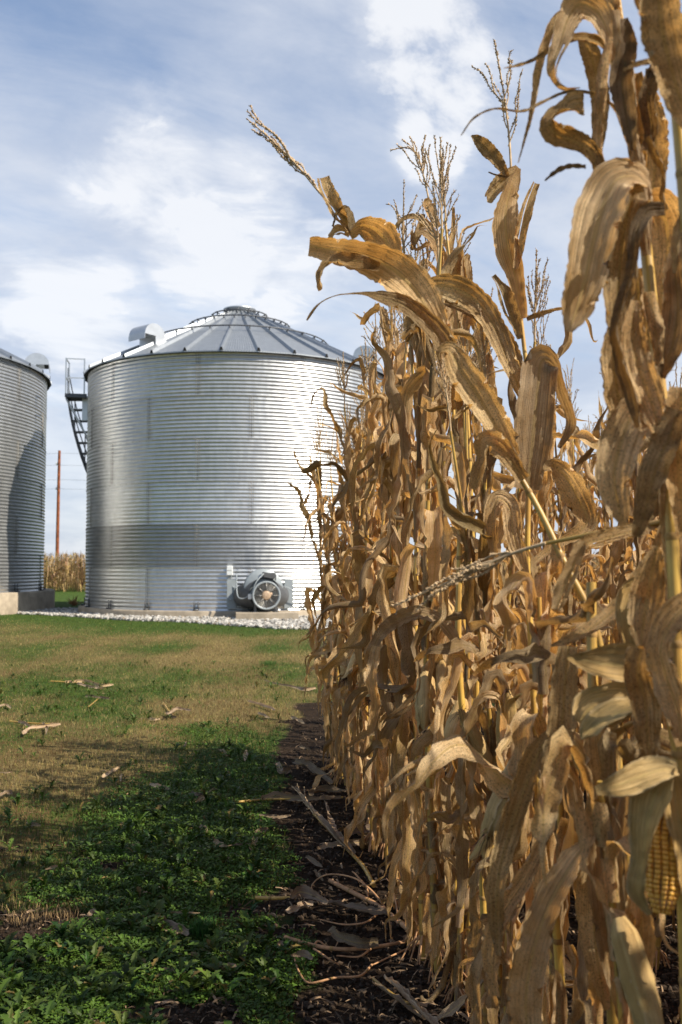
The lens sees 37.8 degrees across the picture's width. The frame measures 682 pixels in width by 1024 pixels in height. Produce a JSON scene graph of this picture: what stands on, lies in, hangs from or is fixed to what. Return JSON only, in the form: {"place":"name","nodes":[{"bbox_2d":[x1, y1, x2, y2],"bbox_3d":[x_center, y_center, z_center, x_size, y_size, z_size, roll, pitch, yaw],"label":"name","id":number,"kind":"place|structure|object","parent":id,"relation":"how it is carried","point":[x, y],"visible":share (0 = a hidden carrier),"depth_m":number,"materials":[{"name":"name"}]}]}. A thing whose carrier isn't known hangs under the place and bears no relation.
{"place":"outdoors","nodes":[
{"label":"outdoors","id":0,"kind":"place"},
{"bbox_2d":[0,614,332,1023],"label":"lawn grass","id":1,"kind":"structure","parent":0,"point":[51,814],"depth_m":7.42,"materials":[{"name":"plant"}]},
{"bbox_2d":[0,579,680,1023],"bbox_3d":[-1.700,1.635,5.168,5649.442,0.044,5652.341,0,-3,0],"label":"ground","id":2,"kind":"structure","parent":0,"point":[310,711],"depth_m":6.85,"materials":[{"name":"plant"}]},
{"bbox_2d":[0,588,54,614],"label":"concrete plinth","id":3,"kind":"structure","parent":2,"relation":"on","point":[13,602],"depth_m":28.89,"materials":[{"name":"concrete"}]},
{"bbox_2d":[0,348,51,592],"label":"grain bin","id":4,"kind":"object","parent":3,"relation":"on","point":[25,384],"visible":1,"depth_m":29.49,"materials":[{"name":"metal"}]},
{"bbox_2d":[9,720,60,734],"bbox_3d":[-2.500,1.766,8.236,0.364,0.049,0.918,1,-3,-25],"label":"fallen corn leaf bundle","id":5,"kind":"object","parent":2,"relation":"on","point":[45,725],"visible":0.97,"depth_m":8.22,"materials":[{"name":"plant"}]},
{"bbox_2d":[1,896,90,927],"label":"dry grass tuft","id":6,"kind":"object","parent":2,"relation":"on","point":[50,914],"visible":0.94,"depth_m":3.84,"materials":[{"name":"plant"}]},
{"bbox_2d":[55,450,60,566],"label":"utility pole","id":7,"kind":"object","parent":2,"relation":"on","point":[58,463],"visible":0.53,"depth_m":100.09,"materials":[{"name":"brown wood"}]},
{"bbox_2d":[51,679,112,688],"bbox_3d":[-2.904,1.939,11.309,1.044,0.048,0.270,-3,-4,43],"label":"fallen corn leaf bundle","id":8,"kind":"object","parent":2,"relation":"on","point":[88,681],"visible":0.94,"depth_m":11.31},
{"bbox_2d":[0,660,317,1023],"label":"broad weeds","id":9,"kind":"object","parent":2,"relation":"on","point":[127,974],"visible":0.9,"depth_m":3.71,"materials":[{"name":"green plant"}]},
{"bbox_2d":[0,687,321,1023],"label":"clover mat","id":10,"kind":"object","parent":2,"relation":"on","point":[236,996],"visible":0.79,"depth_m":3.92,"materials":[{"name":"green plant"}]},
{"bbox_2d":[149,703,190,720],"bbox_3d":[-1.540,1.815,9.181,0.350,0.065,1.088,0,-3,-2],"label":"fallen corn leaf bundle","id":11,"kind":"object","parent":2,"relation":"on","point":[170,712],"visible":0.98,"depth_m":8.99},
{"bbox_2d":[15,607,331,629],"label":"white gravel","id":12,"kind":"structure","parent":2,"relation":"on","point":[303,622],"depth_m":24.56,"materials":[{"name":"gravel"}]},
{"bbox_2d":[235,610,298,619],"bbox_3d":[-1.915,2.699,25.389,1.550,0.300,1.550,0,-3,-7],"label":"fan pad","id":13,"kind":"object","parent":12,"relation":"on","point":[287,614],"visible":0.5,"depth_m":24.66,"materials":[{"name":"concrete"}]},
{"bbox_2d":[227,569,292,611],"bbox_3d":[-2.008,2.020,25.731,1.760,1.105,1.120,1,-3,-13],"label":"drying fan","id":14,"kind":"object","parent":13,"relation":"on","point":[263,589],"visible":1,"depth_m":25.59},
{"bbox_2d":[159,916,188,935],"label":"fallen corn leaf","id":15,"kind":"object","parent":2,"relation":"on","point":[176,927],"visible":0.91,"depth_m":3.64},
{"bbox_2d":[179,912,217,939],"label":"grass tuft","id":16,"kind":"object","parent":2,"relation":"on","point":[198,929],"visible":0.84,"depth_m":3.62,"materials":[{"name":"plant"}]},
{"bbox_2d":[78,605,320,616],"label":"concrete slab","id":17,"kind":"structure","parent":2,"relation":"on","point":[82,608],"depth_m":26.35,"materials":[{"name":"concrete"}]},
{"bbox_2d":[65,306,383,610],"bbox_3d":[-3.452,-1.781,30.944,9.986,9.265,9.464,0,-3,0],"label":"grain bin","id":18,"kind":"object","parent":17,"relation":"on","point":[198,431],"visible":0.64,"depth_m":26.70,"materials":[{"name":"metal"}]},
{"bbox_2d":[259,814,290,818],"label":"fallen corn leaf","id":19,"kind":"object","parent":2,"relation":"on","point":[274,816],"visible":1,"depth_m":5.31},
{"bbox_2d":[276,762,291,773],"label":"fallen corn leaf","id":20,"kind":"object","parent":2,"relation":"on","point":[283,769],"visible":1,"depth_m":6.47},
{"bbox_2d":[264,680,315,690],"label":"fallen corn leaf","id":21,"kind":"object","parent":2,"relation":"on","point":[303,688],"visible":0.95,"depth_m":10.85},
{"bbox_2d":[238,791,342,802],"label":"fallen corn stalk","id":22,"kind":"object","parent":2,"relation":"on","point":[284,796],"visible":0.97,"depth_m":5.70,"materials":[{"name":"brown plant"}]},
{"bbox_2d":[255,885,327,913],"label":"fallen corn stalk","id":23,"kind":"object","parent":2,"relation":"on","point":[304,891],"visible":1,"depth_m":3.92,"materials":[{"name":"brown plant"}]},
{"bbox_2d":[291,949,312,959],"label":"fallen corn leaf","id":24,"kind":"object","parent":2,"relation":"on","point":[304,953],"visible":1,"depth_m":3.40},
{"bbox_2d":[292,758,332,784],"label":"fallen corn leaf","id":25,"kind":"object","parent":2,"relation":"on","point":[313,768],"visible":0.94,"depth_m":6.39,"materials":[{"name":"plant"}]},
{"bbox_2d":[288,405,349,767],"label":"corn plant","id":26,"kind":"object","parent":2,"relation":"on","point":[313,646],"visible":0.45,"depth_m":6.82,"materials":[{"name":"brown plant"}]},
{"bbox_2d":[299,431,350,785],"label":"corn plant","id":27,"kind":"object","parent":2,"relation":"on","point":[318,660],"visible":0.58,"depth_m":6.38,"materials":[{"name":"brown plant"}]},
{"bbox_2d":[302,422,350,779],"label":"corn plant","id":28,"kind":"object","parent":2,"relation":"on","point":[339,515],"visible":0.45,"depth_m":6.53,"materials":[{"name":"brown plant"}]},
{"bbox_2d":[309,784,346,795],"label":"fallen corn leaf","id":29,"kind":"object","parent":2,"relation":"on","point":[326,788],"visible":1,"depth_m":5.84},
{"bbox_2d":[304,421,356,773],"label":"corn plant","id":30,"kind":"object","parent":2,"relation":"on","point":[342,482],"visible":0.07,"depth_m":6.53,"materials":[{"name":"brown plant"}]},
{"bbox_2d":[304,403,361,794],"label":"corn plant","id":31,"kind":"object","parent":2,"relation":"on","point":[340,637],"visible":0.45,"depth_m":6.01,"materials":[{"name":"brown plant"}]},
{"bbox_2d":[294,958,372,983],"bbox_3d":[-0.027,1.512,3.280,0.268,0.009,0.196,0,-3,0],"label":"fallen root","id":32,"kind":"object","parent":2,"relation":"on","point":[339,977],"visible":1,"depth_m":3.23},
{"bbox_2d":[292,783,375,887],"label":"fallen corn stalk","id":33,"kind":"object","parent":2,"relation":"on","point":[330,826],"visible":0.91,"depth_m":4.94,"materials":[{"name":"brown plant"}]},
{"bbox_2d":[317,426,356,761],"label":"corn plant","id":34,"kind":"object","parent":2,"relation":"on","point":[326,558],"visible":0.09,"depth_m":6.20,"materials":[{"name":"brown plant"}]},
{"bbox_2d":[295,351,381,810],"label":"corn plant","id":35,"kind":"object","parent":2,"relation":"on","point":[344,501],"visible":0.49,"depth_m":5.15,"materials":[{"name":"brown plant"}]},
{"bbox_2d":[313,383,364,798],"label":"corn plant","id":36,"kind":"object","parent":2,"relation":"on","point":[335,585],"visible":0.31,"depth_m":5.94,"materials":[{"name":"brown plant"}]},
{"bbox_2d":[320,425,357,770],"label":"corn plant","id":37,"kind":"object","parent":2,"relation":"on","point":[332,726],"visible":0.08,"depth_m":6.66,"materials":[{"name":"brown plant"}]},
{"bbox_2d":[0,651,680,1023],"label":"chaff","id":38,"kind":"object","parent":2,"relation":"on","point":[356,917],"visible":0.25,"depth_m":3.34,"materials":[{"name":"plant"}]},
{"bbox_2d":[43,550,641,591],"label":"distant corn","id":39,"kind":"object","parent":2,"relation":"on","point":[64,570],"visible":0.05,"depth_m":54.84,"materials":[{"name":"brown plant"}]},
{"bbox_2d":[317,838,369,849],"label":"fallen corn leaf","id":40,"kind":"object","parent":2,"relation":"on","point":[353,842],"visible":0.61,"depth_m":4.75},
{"bbox_2d":[331,410,364,784],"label":"corn plant","id":41,"kind":"object","parent":2,"relation":"on","point":[345,751],"visible":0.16,"depth_m":6.05,"materials":[{"name":"brown plant"}]},
{"bbox_2d":[317,348,381,802],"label":"corn plant","id":42,"kind":"object","parent":2,"relation":"on","point":[363,523],"visible":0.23,"depth_m":5.29,"materials":[{"name":"brown plant"}]},
{"bbox_2d":[318,335,381,811],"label":"corn plant","id":43,"kind":"object","parent":2,"relation":"on","point":[361,387],"visible":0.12,"depth_m":5.63,"materials":[{"name":"brown plant"}]},
{"bbox_2d":[284,926,419,964],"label":"fallen corn stalk","id":44,"kind":"object","parent":2,"relation":"on","point":[363,943],"visible":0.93,"depth_m":3.46,"materials":[{"name":"brown plant"}]},
{"bbox_2d":[323,302,386,831],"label":"corn plant","id":45,"kind":"object","parent":2,"relation":"on","point":[350,589],"visible":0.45,"depth_m":5.08,"materials":[{"name":"brown plant"}]},
{"bbox_2d":[316,439,411,645],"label":"corn plant","id":46,"kind":"object","parent":2,"relation":"on","point":[338,631],"visible":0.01,"depth_m":5.64,"materials":[{"name":"brown plant"}]},
{"bbox_2d":[321,311,415,857],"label":"corn plant","id":47,"kind":"object","parent":2,"relation":"on","point":[369,771],"visible":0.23,"depth_m":4.76,"materials":[{"name":"brown plant"}]},
{"bbox_2d":[332,246,414,859],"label":"corn plant","id":48,"kind":"object","parent":2,"relation":"on","point":[357,537],"visible":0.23,"depth_m":4.48,"materials":[{"name":"brown plant"}]},
{"bbox_2d":[311,871,442,964],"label":"fallen corn stalk","id":49,"kind":"object","parent":2,"relation":"on","point":[374,911],"visible":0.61,"depth_m":3.84,"materials":[{"name":"brown plant"}]},
{"bbox_2d":[347,312,413,837],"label":"corn plant","id":50,"kind":"object","parent":2,"relation":"on","point":[372,423],"visible":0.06,"depth_m":4.94,"materials":[{"name":"brown plant"}]},
{"bbox_2d":[363,332,400,567],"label":"corn plant","id":51,"kind":"object","parent":2,"relation":"on","point":[376,510],"visible":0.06,"depth_m":5.37,"materials":[{"name":"brown plant"}]},
{"bbox_2d":[358,310,409,886],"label":"corn plant","id":52,"kind":"object","parent":2,"relation":"on","point":[391,830],"visible":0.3,"depth_m":4.37,"materials":[{"name":"brown plant"}]},
{"bbox_2d":[348,306,424,813],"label":"corn plant","id":53,"kind":"object","parent":2,"relation":"on","point":[406,504],"visible":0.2,"depth_m":4.46,"materials":[{"name":"brown plant"}]},
{"bbox_2d":[341,310,447,886],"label":"corn plant","id":54,"kind":"object","parent":2,"relation":"on","point":[386,462],"visible":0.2,"depth_m":4.18,"materials":[{"name":"brown plant"}]},
{"bbox_2d":[372,974,438,1023],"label":"fallen corn stalk","id":55,"kind":"object","parent":2,"relation":"on","point":[414,1007],"visible":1,"depth_m":3.00,"materials":[{"name":"brown plant"}]},
{"bbox_2d":[314,222,498,918],"bbox_3d":[0.279,0.200,3.922,0.658,2.830,0.518,4,-5,-15],"label":"corn plant","id":56,"kind":"object","parent":2,"relation":"on","point":[382,544],"visible":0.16,"depth_m":3.94,"materials":[{"name":"brown plant"}]},
{"bbox_2d":[318,179,502,931],"bbox_3d":[0.299,0.181,3.784,0.345,2.876,1.009,2,-4,-32],"label":"corn plant","id":57,"kind":"object","parent":2,"relation":"on","point":[360,629],"visible":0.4,"depth_m":3.80,"materials":[{"name":"brown plant"}]},
{"bbox_2d":[368,368,481,881],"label":"corn plant","id":58,"kind":"object","parent":2,"relation":"on","point":[377,620],"visible":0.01,"depth_m":4.23,"materials":[{"name":"brown plant"}]},
{"bbox_2d":[363,436,487,1023],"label":"corn plant","id":59,"kind":"object","parent":2,"relation":"on","point":[394,621],"visible":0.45,"depth_m":2.79,"materials":[{"name":"brown plant"}]},
{"bbox_2d":[390,134,468,909],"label":"corn plant","id":60,"kind":"object","parent":2,"relation":"on","point":[419,231],"visible":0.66,"depth_m":3.76,"materials":[{"name":"brown plant"}]},
{"bbox_2d":[335,135,530,981],"bbox_3d":[0.303,0.154,3.414,0.550,2.891,0.461,1,-3,-16],"label":"corn plant","id":61,"kind":"object","parent":2,"relation":"on","point":[423,711],"visible":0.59,"depth_m":3.38,"materials":[{"name":"brown plant"}]},
{"bbox_2d":[370,199,502,964],"bbox_3d":[0.388,0.200,3.663,0.530,2.835,0.556,0,-3,6],"label":"corn plant","id":62,"kind":"object","parent":2,"relation":"on","point":[389,650],"visible":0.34,"depth_m":3.59,"materials":[{"name":"brown plant"}]},
{"bbox_2d":[339,214,534,904],"bbox_3d":[0.395,0.161,4.059,1.005,2.906,0.425,-1,-3,23],"label":"corn plant","id":63,"kind":"object","parent":2,"relation":"on","point":[520,613],"visible":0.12,"depth_m":4.03,"materials":[{"name":"brown plant"}]},
{"bbox_2d":[246,105,629,864],"bbox_3d":[0.195,0.216,2.317,1.032,2.624,0.252,-1,-3,21],"label":"corn plant","id":64,"kind":"object","parent":2,"relation":"on","point":[400,277],"visible":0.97,"depth_m":2.33,"materials":[{"name":"brown plant"}]},
{"bbox_2d":[386,178,514,950],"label":"corn plant","id":65,"kind":"object","parent":2,"relation":"on","point":[398,749],"visible":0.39,"depth_m":3.56,"materials":[{"name":"brown plant"}]},
{"bbox_2d":[377,345,534,1022],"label":"corn plant","id":66,"kind":"object","parent":2,"relation":"on","point":[469,603],"visible":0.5,"depth_m":2.68,"materials":[{"name":"brown plant"}]},
{"bbox_2d":[381,322,536,1016],"bbox_3d":[0.404,0.469,3.157,0.481,2.210,0.368,3,-4,-20],"label":"corn plant","id":67,"kind":"object","parent":2,"relation":"on","point":[420,743],"visible":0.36,"depth_m":3.11,"materials":[{"name":"brown plant"}]},
{"bbox_2d":[414,330,503,992],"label":"corn plant","id":68,"kind":"object","parent":2,"relation":"on","point":[445,793],"visible":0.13,"depth_m":3.17,"materials":[{"name":"brown plant"}]},
{"bbox_2d":[437,979,483,1020],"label":"fallen corn leaf","id":69,"kind":"object","parent":2,"relation":"on","point":[451,1009],"visible":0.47,"depth_m":2.87,"materials":[{"name":"plant"}]},
{"bbox_2d":[438,150,497,969],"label":"corn plant","id":70,"kind":"object","parent":2,"relation":"on","point":[463,267],"visible":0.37,"depth_m":3.46,"materials":[{"name":"brown plant"}]},
{"bbox_2d":[410,287,530,1023],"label":"corn plant","id":71,"kind":"object","parent":2,"relation":"on","point":[459,863],"visible":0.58,"depth_m":2.70,"materials":[{"name":"brown plant"}]},
{"bbox_2d":[414,631,532,1023],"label":"corn plant","id":72,"kind":"object","parent":2,"relation":"on","point":[508,702],"visible":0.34,"depth_m":2.56,"materials":[{"name":"brown plant"}]},
{"bbox_2d":[446,410,517,694],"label":"corn plant","id":73,"kind":"object","parent":2,"relation":"on","point":[495,615],"visible":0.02,"depth_m":5.75,"materials":[{"name":"brown plant"}]},
{"bbox_2d":[471,422,523,691],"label":"corn plant","id":74,"kind":"object","parent":2,"relation":"on","point":[478,505],"visible":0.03,"depth_m":5.42,"materials":[{"name":"brown plant"}]},
{"bbox_2d":[382,523,613,1023],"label":"corn plant","id":75,"kind":"object","parent":2,"relation":"on","point":[448,749],"visible":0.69,"depth_m":2.06,"materials":[{"name":"brown plant"}]},
{"bbox_2d":[403,248,598,1022],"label":"corn plant","id":76,"kind":"object","parent":2,"relation":"on","point":[586,437],"visible":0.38,"depth_m":2.92,"materials":[{"name":"brown plant"}]},
{"bbox_2d":[501,466,510,578],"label":"corn plant","id":77,"kind":"object","parent":2,"relation":"on","point":[507,472],"visible":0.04,"depth_m":7.99,"materials":[{"name":"brown plant"}]},
{"bbox_2d":[500,463,524,609],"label":"corn plant","id":78,"kind":"object","parent":2,"relation":"on","point":[519,603],"visible":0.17,"depth_m":7.54,"materials":[{"name":"brown plant"}]},
{"bbox_2d":[431,39,597,800],"bbox_3d":[0.458,0.088,2.747,0.465,2.926,0.254,0,-3,8],"label":"corn plant","id":79,"kind":"object","parent":2,"relation":"on","point":[536,379],"visible":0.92,"depth_m":2.70,"materials":[{"name":"brown plant"}]},
{"bbox_2d":[493,488,559,838],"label":"corn plant","id":80,"kind":"object","parent":2,"relation":"on","point":[521,589],"visible":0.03,"depth_m":4.94,"materials":[{"name":"brown plant"}]},
{"bbox_2d":[453,666,622,1023],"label":"corn plant","id":81,"kind":"object","parent":2,"relation":"on","point":[475,937],"visible":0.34,"depth_m":2.49,"materials":[{"name":"brown plant"}]},
{"bbox_2d":[471,297,618,894],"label":"corn plant","id":82,"kind":"object","parent":2,"relation":"on","point":[508,480],"visible":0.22,"depth_m":4.18,"materials":[{"name":"brown plant"}]},
{"bbox_2d":[540,510,559,705],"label":"corn plant","id":83,"kind":"object","parent":2,"relation":"on","point":[554,512],"visible":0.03,"depth_m":6.91,"materials":[{"name":"brown plant"}]},
{"bbox_2d":[532,447,572,708],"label":"corn plant","id":84,"kind":"object","parent":2,"relation":"on","point":[552,517],"visible":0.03,"depth_m":6.92,"materials":[{"name":"brown plant"}]},
{"bbox_2d":[473,635,632,1023],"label":"corn plant","id":85,"kind":"object","parent":2,"relation":"on","point":[587,1008],"visible":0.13,"depth_m":1.95,"materials":[{"name":"brown plant"}]},
{"bbox_2d":[502,340,607,810],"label":"corn plant","id":86,"kind":"object","parent":2,"relation":"on","point":[586,456],"visible":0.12,"depth_m":4.47,"materials":[{"name":"brown plant"}]},
{"bbox_2d":[458,536,670,1000],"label":"corn plant","id":87,"kind":"object","parent":2,"relation":"on","point":[561,827],"visible":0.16,"depth_m":2.25,"materials":[{"name":"brown plant"}]},
{"bbox_2d":[481,582,656,1023],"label":"corn plant","id":88,"kind":"object","parent":2,"relation":"on","point":[526,974],"visible":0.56,"depth_m":1.77,"materials":[{"name":"brown plant"}]},
{"bbox_2d":[461,0,681,1023],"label":"corn plant","id":89,"kind":"object","parent":2,"relation":"on","point":[625,210],"visible":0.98,"depth_m":1.54,"materials":[{"name":"brown plant"}]},
{"bbox_2d":[549,423,602,776],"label":"corn plant","id":90,"kind":"object","parent":2,"relation":"on","point":[585,580],"visible":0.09,"depth_m":6.55,"materials":[{"name":"brown plant"}]},
{"bbox_2d":[545,361,611,767],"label":"corn plant","id":91,"kind":"object","parent":2,"relation":"on","point":[594,576],"visible":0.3,"depth_m":6.24,"materials":[{"name":"brown plant"}]},
{"bbox_2d":[541,392,618,789],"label":"corn plant","id":92,"kind":"object","parent":2,"relation":"on","point":[570,450],"visible":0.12,"depth_m":5.99,"materials":[{"name":"brown plant"}]},
{"bbox_2d":[574,416,601,582],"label":"corn plant","id":93,"kind":"object","parent":2,"relation":"on","point":[596,570],"visible":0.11,"depth_m":8.12,"materials":[{"name":"brown plant"}]},
{"bbox_2d":[531,726,678,1023],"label":"corn plant","id":94,"kind":"object","parent":2,"relation":"on","point":[633,988],"visible":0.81,"depth_m":1.62,"materials":[{"name":"brown plant"}]},
{"bbox_2d":[548,370,671,797],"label":"corn plant","id":95,"kind":"object","parent":2,"relation":"on","point":[616,554],"visible":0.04,"depth_m":3.94,"materials":[{"name":"brown plant"}]},
{"bbox_2d":[595,405,629,738],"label":"corn plant","id":96,"kind":"object","parent":2,"relation":"on","point":[602,580],"visible":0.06,"depth_m":7.41,"materials":[{"name":"brown plant"}]},
{"bbox_2d":[578,445,650,681],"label":"corn plant","id":97,"kind":"object","parent":2,"relation":"on","point":[645,548],"visible":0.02,"depth_m":5.22,"materials":[{"name":"brown plant"}]},
{"bbox_2d":[590,410,649,725],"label":"corn plant","id":98,"kind":"object","parent":2,"relation":"on","point":[605,555],"visible":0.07,"depth_m":5.99,"materials":[{"name":"brown plant"}]},
{"bbox_2d":[591,372,650,733],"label":"corn plant","id":99,"kind":"object","parent":2,"relation":"on","point":[625,566],"visible":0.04,"depth_m":5.35,"materials":[{"name":"brown plant"}]},
{"bbox_2d":[594,420,654,738],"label":"corn plant","id":100,"kind":"object","parent":2,"relation":"on","point":[612,623],"visible":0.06,"depth_m":5.56,"materials":[{"name":"brown plant"}]},
{"bbox_2d":[568,545,681,915],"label":"corn plant","id":101,"kind":"object","parent":2,"relation":"on","point":[649,782],"visible":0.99,"depth_m":1.46,"materials":[{"name":"brown plant"}]},
{"bbox_2d":[391,519,662,646],"bbox_3d":[0.322,0.117,1.773,0.566,0.225,0.184,-3,-4,40],"label":"broken corn top","id":102,"kind":"object","parent":101,"relation":"attached to","point":[601,619],"visible":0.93,"depth_m":1.70,"materials":[{"name":"beige plant"}]},
{"bbox_2d":[625,427,676,976],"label":"corn plant","id":103,"kind":"object","parent":2,"relation":"on","point":[658,953],"visible":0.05,"depth_m":3.34,"materials":[{"name":"brown plant"}]},
{"bbox_2d":[623,0,681,272],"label":"corn plant","id":104,"kind":"object","parent":2,"relation":"on","point":[661,30],"visible":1,"depth_m":1.32,"materials":[{"name":"brown plant"}]},
{"bbox_2d":[626,361,681,1023],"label":"corn plant","id":105,"kind":"object","parent":2,"relation":"on","point":[636,544],"visible":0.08,"depth_m":2.96,"materials":[{"name":"brown plant"}]},
{"bbox_2d":[0,0,681,566],"label":"sky","id":106,"kind":"structure","parent":0,"point":[138,188],"materials":[{"name":"blue"}]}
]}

